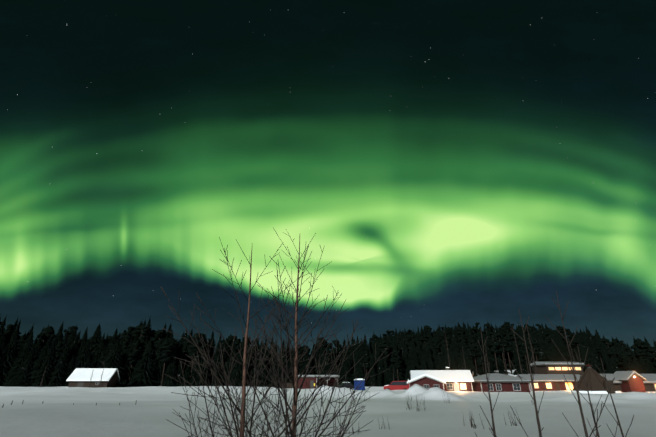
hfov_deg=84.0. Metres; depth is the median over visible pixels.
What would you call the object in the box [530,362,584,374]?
storey
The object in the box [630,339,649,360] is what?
tree
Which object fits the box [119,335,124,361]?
spruce
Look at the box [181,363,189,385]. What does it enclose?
spruce
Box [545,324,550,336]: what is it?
spruce
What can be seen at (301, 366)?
spruce
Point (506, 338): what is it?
tree
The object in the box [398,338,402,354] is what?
spruce
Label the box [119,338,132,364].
spruce
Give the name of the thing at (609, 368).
spruce
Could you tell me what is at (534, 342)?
tree
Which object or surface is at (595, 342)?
spruce
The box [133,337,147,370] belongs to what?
spruce
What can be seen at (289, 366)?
spruce
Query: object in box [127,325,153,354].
pine tree
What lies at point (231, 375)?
spruce
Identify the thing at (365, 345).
spruce
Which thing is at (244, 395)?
birch
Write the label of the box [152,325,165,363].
spruce
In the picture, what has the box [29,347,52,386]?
spruce
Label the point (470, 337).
spruce
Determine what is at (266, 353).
spruce
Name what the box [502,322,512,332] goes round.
spruce
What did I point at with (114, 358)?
spruce
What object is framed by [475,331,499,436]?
sapling
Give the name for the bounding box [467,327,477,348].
spruce
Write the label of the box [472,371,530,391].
house
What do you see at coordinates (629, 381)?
house
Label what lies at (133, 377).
spruce
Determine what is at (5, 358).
spruce
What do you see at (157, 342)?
pine tree
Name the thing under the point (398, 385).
car
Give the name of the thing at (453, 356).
spruce
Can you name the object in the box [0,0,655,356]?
sky
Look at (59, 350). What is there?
pine tree
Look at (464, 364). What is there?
spruce
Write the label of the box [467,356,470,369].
spruce
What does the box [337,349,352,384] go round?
spruce
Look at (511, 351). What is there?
spruce
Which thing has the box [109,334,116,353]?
spruce
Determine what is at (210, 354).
spruce
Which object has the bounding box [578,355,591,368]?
spruce
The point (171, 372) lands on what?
spruce
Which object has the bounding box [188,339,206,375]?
pine
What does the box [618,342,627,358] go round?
spruce
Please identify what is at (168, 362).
spruce
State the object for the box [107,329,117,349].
spruce
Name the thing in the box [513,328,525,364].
spruce
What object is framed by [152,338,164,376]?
spruce
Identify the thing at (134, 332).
spruce
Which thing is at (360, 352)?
spruce
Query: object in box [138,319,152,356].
spruce
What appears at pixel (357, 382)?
container
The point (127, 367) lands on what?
spruce
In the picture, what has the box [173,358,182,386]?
spruce
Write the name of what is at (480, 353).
spruce
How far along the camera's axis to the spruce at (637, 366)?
122.07 m
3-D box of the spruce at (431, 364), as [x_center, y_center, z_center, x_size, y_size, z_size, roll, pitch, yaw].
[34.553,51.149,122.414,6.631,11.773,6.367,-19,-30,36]
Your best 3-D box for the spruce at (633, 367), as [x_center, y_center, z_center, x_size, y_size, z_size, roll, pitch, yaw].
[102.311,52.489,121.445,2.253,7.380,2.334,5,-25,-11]
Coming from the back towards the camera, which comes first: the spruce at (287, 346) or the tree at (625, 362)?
the spruce at (287, 346)
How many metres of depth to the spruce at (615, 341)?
137.29 m
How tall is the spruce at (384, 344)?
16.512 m
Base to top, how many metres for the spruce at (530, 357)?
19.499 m
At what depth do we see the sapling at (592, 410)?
5.40 m
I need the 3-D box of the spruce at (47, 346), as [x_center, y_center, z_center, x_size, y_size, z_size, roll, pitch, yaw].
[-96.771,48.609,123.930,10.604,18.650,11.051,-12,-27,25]
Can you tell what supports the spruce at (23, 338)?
on the snow ground
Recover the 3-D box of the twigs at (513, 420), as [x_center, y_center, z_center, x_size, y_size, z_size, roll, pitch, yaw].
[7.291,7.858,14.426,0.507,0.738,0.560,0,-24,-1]
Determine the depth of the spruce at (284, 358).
125.54 m
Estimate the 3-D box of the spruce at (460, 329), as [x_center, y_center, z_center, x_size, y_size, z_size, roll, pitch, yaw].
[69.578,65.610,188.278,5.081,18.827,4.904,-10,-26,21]
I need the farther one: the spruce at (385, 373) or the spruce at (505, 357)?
the spruce at (505, 357)
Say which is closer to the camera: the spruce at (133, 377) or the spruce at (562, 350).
the spruce at (133, 377)
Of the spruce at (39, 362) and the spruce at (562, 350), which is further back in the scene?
the spruce at (562, 350)
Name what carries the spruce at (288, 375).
on the snow ground
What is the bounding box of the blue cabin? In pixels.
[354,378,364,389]
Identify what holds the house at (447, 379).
on the snow ground
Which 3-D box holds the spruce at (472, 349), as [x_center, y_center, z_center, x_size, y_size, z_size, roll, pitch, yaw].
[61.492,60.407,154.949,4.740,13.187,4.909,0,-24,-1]
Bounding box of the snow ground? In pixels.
[0,384,655,436]
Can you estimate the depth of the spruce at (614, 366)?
121.95 m
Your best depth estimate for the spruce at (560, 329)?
205.35 m
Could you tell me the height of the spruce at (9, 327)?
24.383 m
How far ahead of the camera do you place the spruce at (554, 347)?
158.04 m
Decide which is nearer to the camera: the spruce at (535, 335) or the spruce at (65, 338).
the spruce at (65, 338)
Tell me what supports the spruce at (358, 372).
on the snow ground
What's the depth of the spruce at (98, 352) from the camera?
123.15 m
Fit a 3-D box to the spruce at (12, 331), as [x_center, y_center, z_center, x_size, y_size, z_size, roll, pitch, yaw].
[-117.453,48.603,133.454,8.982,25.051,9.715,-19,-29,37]
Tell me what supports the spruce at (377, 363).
on the snow ground
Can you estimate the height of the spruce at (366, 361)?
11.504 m
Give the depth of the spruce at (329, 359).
128.03 m
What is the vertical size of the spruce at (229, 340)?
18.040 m
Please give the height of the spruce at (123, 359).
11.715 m
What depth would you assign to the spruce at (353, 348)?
136.94 m
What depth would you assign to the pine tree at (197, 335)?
125.71 m
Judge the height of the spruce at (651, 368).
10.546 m
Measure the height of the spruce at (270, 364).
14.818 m
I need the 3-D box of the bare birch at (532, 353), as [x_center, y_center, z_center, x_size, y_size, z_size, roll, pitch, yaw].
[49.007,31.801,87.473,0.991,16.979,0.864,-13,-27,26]
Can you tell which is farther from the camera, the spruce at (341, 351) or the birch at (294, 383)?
the spruce at (341, 351)
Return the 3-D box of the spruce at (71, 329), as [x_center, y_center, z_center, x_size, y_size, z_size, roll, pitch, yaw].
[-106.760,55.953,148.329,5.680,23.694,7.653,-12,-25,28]
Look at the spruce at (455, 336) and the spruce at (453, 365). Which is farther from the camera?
the spruce at (455, 336)
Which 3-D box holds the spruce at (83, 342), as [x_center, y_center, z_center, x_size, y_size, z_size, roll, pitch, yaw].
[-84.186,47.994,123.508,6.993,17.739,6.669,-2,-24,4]
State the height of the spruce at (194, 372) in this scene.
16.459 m
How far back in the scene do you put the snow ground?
19.98 m
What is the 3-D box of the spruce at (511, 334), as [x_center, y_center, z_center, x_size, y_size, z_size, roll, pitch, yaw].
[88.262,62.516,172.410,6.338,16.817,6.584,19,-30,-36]
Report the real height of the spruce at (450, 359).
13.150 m
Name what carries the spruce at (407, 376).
on the snow ground
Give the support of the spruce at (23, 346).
on the snow ground
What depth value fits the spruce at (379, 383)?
117.90 m
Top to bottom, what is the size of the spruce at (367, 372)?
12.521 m
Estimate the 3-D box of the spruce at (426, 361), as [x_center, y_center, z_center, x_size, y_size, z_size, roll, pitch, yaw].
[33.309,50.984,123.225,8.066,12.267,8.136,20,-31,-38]
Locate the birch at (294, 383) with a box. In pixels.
[185,228,390,436]
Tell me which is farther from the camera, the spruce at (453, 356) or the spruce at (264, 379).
the spruce at (453, 356)
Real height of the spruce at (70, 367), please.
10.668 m
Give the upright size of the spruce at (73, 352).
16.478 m
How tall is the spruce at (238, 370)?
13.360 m
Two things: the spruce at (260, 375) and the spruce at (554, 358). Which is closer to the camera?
the spruce at (260, 375)
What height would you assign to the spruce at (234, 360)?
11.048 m
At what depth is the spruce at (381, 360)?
130.92 m
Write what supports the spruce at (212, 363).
on the snow ground
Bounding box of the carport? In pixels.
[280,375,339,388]
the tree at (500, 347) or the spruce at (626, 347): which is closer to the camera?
the spruce at (626, 347)
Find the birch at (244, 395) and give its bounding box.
[160,237,342,436]
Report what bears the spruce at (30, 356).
on the snow ground
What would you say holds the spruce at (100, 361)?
on the snow ground
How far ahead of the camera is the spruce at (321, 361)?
120.57 m
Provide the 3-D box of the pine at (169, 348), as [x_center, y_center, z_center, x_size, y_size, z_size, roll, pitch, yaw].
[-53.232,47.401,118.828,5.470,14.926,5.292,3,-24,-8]
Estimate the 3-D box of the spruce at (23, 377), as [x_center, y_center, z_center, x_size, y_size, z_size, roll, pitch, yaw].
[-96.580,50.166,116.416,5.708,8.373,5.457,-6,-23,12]
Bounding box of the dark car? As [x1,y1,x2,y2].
[338,382,353,388]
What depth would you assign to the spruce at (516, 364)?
153.62 m
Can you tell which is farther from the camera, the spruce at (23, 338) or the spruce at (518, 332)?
the spruce at (518, 332)
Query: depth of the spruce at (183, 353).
126.72 m
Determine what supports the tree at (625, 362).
on the snow ground
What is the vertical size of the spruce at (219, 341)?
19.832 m
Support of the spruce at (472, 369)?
on the snow ground
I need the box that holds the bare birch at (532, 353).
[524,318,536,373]
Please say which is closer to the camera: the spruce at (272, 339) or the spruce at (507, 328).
the spruce at (272, 339)
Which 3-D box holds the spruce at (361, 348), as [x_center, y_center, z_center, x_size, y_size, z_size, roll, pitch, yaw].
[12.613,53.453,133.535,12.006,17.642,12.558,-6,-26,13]
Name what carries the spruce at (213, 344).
on the snow ground
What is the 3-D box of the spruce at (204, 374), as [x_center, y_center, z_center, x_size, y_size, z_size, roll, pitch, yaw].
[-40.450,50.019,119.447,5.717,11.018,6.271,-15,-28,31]
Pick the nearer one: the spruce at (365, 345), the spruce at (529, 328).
the spruce at (365, 345)
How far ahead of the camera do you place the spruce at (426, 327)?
217.74 m
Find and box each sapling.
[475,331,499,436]
[491,310,545,436]
[545,291,614,436]
[571,344,617,436]
[595,357,633,436]
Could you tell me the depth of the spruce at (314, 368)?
123.91 m
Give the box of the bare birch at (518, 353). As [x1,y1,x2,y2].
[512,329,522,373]
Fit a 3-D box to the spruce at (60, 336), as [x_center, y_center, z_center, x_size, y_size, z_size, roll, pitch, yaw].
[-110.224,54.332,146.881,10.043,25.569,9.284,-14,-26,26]
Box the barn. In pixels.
[66,368,119,387]
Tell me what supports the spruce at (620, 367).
on the snow ground
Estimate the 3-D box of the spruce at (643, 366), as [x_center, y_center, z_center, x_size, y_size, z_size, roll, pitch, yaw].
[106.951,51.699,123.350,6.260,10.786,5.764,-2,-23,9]
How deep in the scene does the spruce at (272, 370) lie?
117.01 m
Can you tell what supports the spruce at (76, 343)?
on the snow ground
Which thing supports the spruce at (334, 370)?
on the snow ground
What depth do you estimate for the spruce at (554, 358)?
148.06 m
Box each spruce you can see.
[0,315,6,339]
[0,328,18,385]
[1,336,31,386]
[1,349,21,386]
[3,330,34,385]
[4,318,17,347]
[4,324,13,331]
[4,330,20,345]
[7,319,20,344]
[7,359,25,386]
[11,343,34,386]
[15,332,25,357]
[15,362,29,386]
[16,335,27,345]
[17,349,48,386]
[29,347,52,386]
[32,334,52,370]
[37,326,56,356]
[37,334,56,378]
[46,338,71,386]
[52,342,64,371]
[56,321,63,344]
[56,327,68,363]
[57,355,74,386]
[58,326,77,342]
[66,325,76,344]
[66,338,75,372]
[67,339,90,385]
[70,334,77,356]
[74,335,85,366]
[81,356,91,367]
[89,324,104,354]
[90,332,105,367]
[95,346,105,367]
[100,344,109,367]
[104,339,126,386]
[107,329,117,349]
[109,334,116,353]
[116,335,136,386]
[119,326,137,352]
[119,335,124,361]
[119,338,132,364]
[119,351,125,385]
[122,327,139,337]
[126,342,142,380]
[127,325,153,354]
[129,339,158,386]
[129,341,153,386]
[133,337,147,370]
[137,319,145,359]
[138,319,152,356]
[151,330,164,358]
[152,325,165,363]
[152,333,167,385]
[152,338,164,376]
[154,324,175,362]
[155,337,177,385]
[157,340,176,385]
[160,350,176,386]
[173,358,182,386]
[174,332,191,382]
[178,328,187,359]
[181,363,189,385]
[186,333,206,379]
[187,337,208,385]
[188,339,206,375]
[194,357,211,385]
[195,338,212,383]
[208,345,220,385]
[209,344,220,384]
[210,331,215,358]
[213,361,219,385]
[215,334,221,380]
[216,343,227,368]
[219,338,235,385]
[222,359,233,385]
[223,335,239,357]
[229,351,246,386]
[230,352,236,369]
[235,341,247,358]
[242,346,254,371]
[248,342,267,385]
[249,349,267,386]
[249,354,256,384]
[261,358,266,386]
[263,337,269,369]
[267,344,277,384]
[267,354,278,386]
[268,337,273,359]
[276,358,282,385]
[283,347,287,380]
[284,364,289,382]
[286,342,289,363]
[288,351,294,382]
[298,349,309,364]
[298,353,302,374]
[299,350,313,374]
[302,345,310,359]
[310,347,319,374]
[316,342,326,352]
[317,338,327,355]
[317,356,323,374]
[320,355,331,374]
[325,343,332,371]
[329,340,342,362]
[332,362,338,381]
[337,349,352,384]
[338,341,345,366]
[344,338,354,382]
[347,361,352,383]
[351,338,356,359]
[351,349,367,386]
[352,339,368,386]
[360,342,363,359]
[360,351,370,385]
[362,335,369,355]
[363,353,369,384]
[368,338,372,354]
[368,355,378,386]
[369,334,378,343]
[374,336,389,385]
[375,342,383,386]
[377,366,381,386]
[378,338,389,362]
[381,355,387,386]
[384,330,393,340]
[386,365,395,384]
[388,338,403,380]
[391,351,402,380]
[396,342,405,380]
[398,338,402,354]
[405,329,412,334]
[405,366,410,380]
[413,350,420,369]
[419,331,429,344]
[420,352,429,369]
[421,355,427,369]
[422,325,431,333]
[425,344,435,369]
[428,355,434,369]
[432,346,437,369]
[436,354,445,369]
[438,332,450,342]
[438,339,450,352]
[444,351,455,369]
[445,356,450,369]
[447,327,454,342]
[451,328,460,349]
[451,351,457,369]
[451,357,455,369]
[456,327,465,342]
[461,331,466,356]
[462,351,467,369]
[466,345,476,359]
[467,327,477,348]
[467,330,476,368]
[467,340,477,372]
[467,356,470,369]
[469,359,477,376]
[473,332,502,374]
[474,322,483,336]
[477,339,484,370]
[484,323,492,337]
[485,330,503,369]
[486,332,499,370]
[490,337,512,374]
[493,330,513,369]
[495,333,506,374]
[499,325,512,332]
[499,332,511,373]
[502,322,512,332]
[506,331,514,368]
[508,332,520,347]
[510,341,527,374]
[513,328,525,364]
[515,325,521,337]
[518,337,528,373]
[522,333,535,373]
[525,326,536,332]
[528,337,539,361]
[529,329,540,361]
[533,324,538,339]
[536,329,552,361]
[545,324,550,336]
[552,334,565,361]
[552,348,559,361]
[555,326,566,340]
[558,335,568,361]
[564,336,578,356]
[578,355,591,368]
[583,329,597,357]
[585,324,592,339]
[593,332,599,347]
[593,358,598,372]
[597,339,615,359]
[597,364,604,373]
[601,351,610,373]
[604,352,615,373]
[610,357,619,371]
[611,339,625,353]
[614,343,626,370]
[616,340,631,360]
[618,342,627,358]
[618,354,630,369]
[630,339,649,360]
[630,364,637,372]
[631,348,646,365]
[631,349,645,373]
[639,356,649,373]
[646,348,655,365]
[646,356,655,373]
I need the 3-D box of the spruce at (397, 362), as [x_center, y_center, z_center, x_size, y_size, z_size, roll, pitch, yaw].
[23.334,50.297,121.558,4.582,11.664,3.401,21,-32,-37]
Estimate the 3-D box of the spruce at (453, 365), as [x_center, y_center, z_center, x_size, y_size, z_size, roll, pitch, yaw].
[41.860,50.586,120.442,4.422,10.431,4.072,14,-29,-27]
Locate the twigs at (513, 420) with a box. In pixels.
[503,410,520,425]
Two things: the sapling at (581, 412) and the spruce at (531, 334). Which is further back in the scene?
the spruce at (531, 334)
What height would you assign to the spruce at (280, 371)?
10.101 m
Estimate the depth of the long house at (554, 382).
69.18 m
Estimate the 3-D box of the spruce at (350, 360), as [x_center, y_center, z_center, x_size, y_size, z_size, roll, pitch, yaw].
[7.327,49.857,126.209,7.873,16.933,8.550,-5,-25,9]
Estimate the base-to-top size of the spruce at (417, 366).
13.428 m
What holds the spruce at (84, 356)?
on the snow ground
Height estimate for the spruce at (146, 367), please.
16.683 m
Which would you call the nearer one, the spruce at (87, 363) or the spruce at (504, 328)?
the spruce at (87, 363)
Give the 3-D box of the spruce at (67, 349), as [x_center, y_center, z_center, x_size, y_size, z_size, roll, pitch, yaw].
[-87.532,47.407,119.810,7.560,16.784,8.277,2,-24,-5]
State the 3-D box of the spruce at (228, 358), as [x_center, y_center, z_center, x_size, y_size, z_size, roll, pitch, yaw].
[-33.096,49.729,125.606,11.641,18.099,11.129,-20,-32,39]
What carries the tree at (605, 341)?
on the snow ground
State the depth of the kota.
52.10 m
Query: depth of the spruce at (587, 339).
157.59 m
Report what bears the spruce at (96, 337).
on the snow ground
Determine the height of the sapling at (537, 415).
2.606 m
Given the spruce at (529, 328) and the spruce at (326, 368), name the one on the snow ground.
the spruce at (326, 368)
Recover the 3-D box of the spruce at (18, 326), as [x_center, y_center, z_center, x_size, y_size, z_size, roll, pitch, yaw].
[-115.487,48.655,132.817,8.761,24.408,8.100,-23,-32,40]
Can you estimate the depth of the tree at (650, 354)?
124.89 m
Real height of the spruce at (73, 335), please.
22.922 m
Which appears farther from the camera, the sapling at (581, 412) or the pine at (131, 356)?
the pine at (131, 356)
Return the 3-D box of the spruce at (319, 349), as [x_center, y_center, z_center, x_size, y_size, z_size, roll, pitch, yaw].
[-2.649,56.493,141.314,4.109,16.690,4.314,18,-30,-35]
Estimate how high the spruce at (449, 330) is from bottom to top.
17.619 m
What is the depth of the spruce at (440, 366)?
120.53 m
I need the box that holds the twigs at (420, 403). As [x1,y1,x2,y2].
[415,390,425,410]
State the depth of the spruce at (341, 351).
132.82 m
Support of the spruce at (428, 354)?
on the snow ground
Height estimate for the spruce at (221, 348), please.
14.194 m
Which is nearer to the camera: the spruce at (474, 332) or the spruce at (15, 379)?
the spruce at (15, 379)
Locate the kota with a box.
[571,364,621,393]
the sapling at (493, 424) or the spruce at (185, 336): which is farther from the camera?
the spruce at (185, 336)
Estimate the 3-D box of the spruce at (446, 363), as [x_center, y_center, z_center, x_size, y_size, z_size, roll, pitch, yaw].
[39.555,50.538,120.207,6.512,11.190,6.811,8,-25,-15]
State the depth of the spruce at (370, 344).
142.19 m
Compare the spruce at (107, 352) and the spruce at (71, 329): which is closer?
the spruce at (107, 352)
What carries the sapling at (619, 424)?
on the snow ground
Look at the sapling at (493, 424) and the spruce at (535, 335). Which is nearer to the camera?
the sapling at (493, 424)
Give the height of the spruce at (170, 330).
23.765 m
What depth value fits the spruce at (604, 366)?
126.45 m
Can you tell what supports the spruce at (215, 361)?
on the snow ground
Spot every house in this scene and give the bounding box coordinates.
[407,367,473,390]
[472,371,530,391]
[516,374,581,390]
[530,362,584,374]
[600,371,655,391]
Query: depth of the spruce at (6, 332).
139.00 m
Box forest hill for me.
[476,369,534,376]
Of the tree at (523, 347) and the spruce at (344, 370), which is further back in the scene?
the tree at (523, 347)
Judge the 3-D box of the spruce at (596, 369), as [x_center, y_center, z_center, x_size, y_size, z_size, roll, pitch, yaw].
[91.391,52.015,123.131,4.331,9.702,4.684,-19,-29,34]
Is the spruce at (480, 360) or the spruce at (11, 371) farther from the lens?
the spruce at (480, 360)
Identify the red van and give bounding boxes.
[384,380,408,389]
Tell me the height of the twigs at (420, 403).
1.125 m
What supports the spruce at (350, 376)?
on the snow ground
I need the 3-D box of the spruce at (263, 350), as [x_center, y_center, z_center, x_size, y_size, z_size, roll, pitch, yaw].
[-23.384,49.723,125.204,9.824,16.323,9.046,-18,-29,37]
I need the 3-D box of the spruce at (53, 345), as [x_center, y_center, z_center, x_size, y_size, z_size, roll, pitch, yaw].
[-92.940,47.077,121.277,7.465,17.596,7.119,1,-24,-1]
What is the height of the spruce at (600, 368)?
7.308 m
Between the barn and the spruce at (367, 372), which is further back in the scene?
the spruce at (367, 372)
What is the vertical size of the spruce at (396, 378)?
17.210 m
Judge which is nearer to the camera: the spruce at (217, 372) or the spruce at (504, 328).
the spruce at (217, 372)
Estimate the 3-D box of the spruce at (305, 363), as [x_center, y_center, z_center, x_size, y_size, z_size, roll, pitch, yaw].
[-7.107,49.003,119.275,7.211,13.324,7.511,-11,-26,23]
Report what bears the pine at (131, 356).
on the snow ground
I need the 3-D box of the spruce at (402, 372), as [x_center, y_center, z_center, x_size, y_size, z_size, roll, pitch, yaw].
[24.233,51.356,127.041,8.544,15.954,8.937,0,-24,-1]
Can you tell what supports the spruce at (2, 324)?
on the snow ground
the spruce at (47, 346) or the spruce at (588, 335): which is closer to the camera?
the spruce at (47, 346)
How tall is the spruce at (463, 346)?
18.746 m
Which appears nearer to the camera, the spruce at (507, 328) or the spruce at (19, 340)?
the spruce at (19, 340)

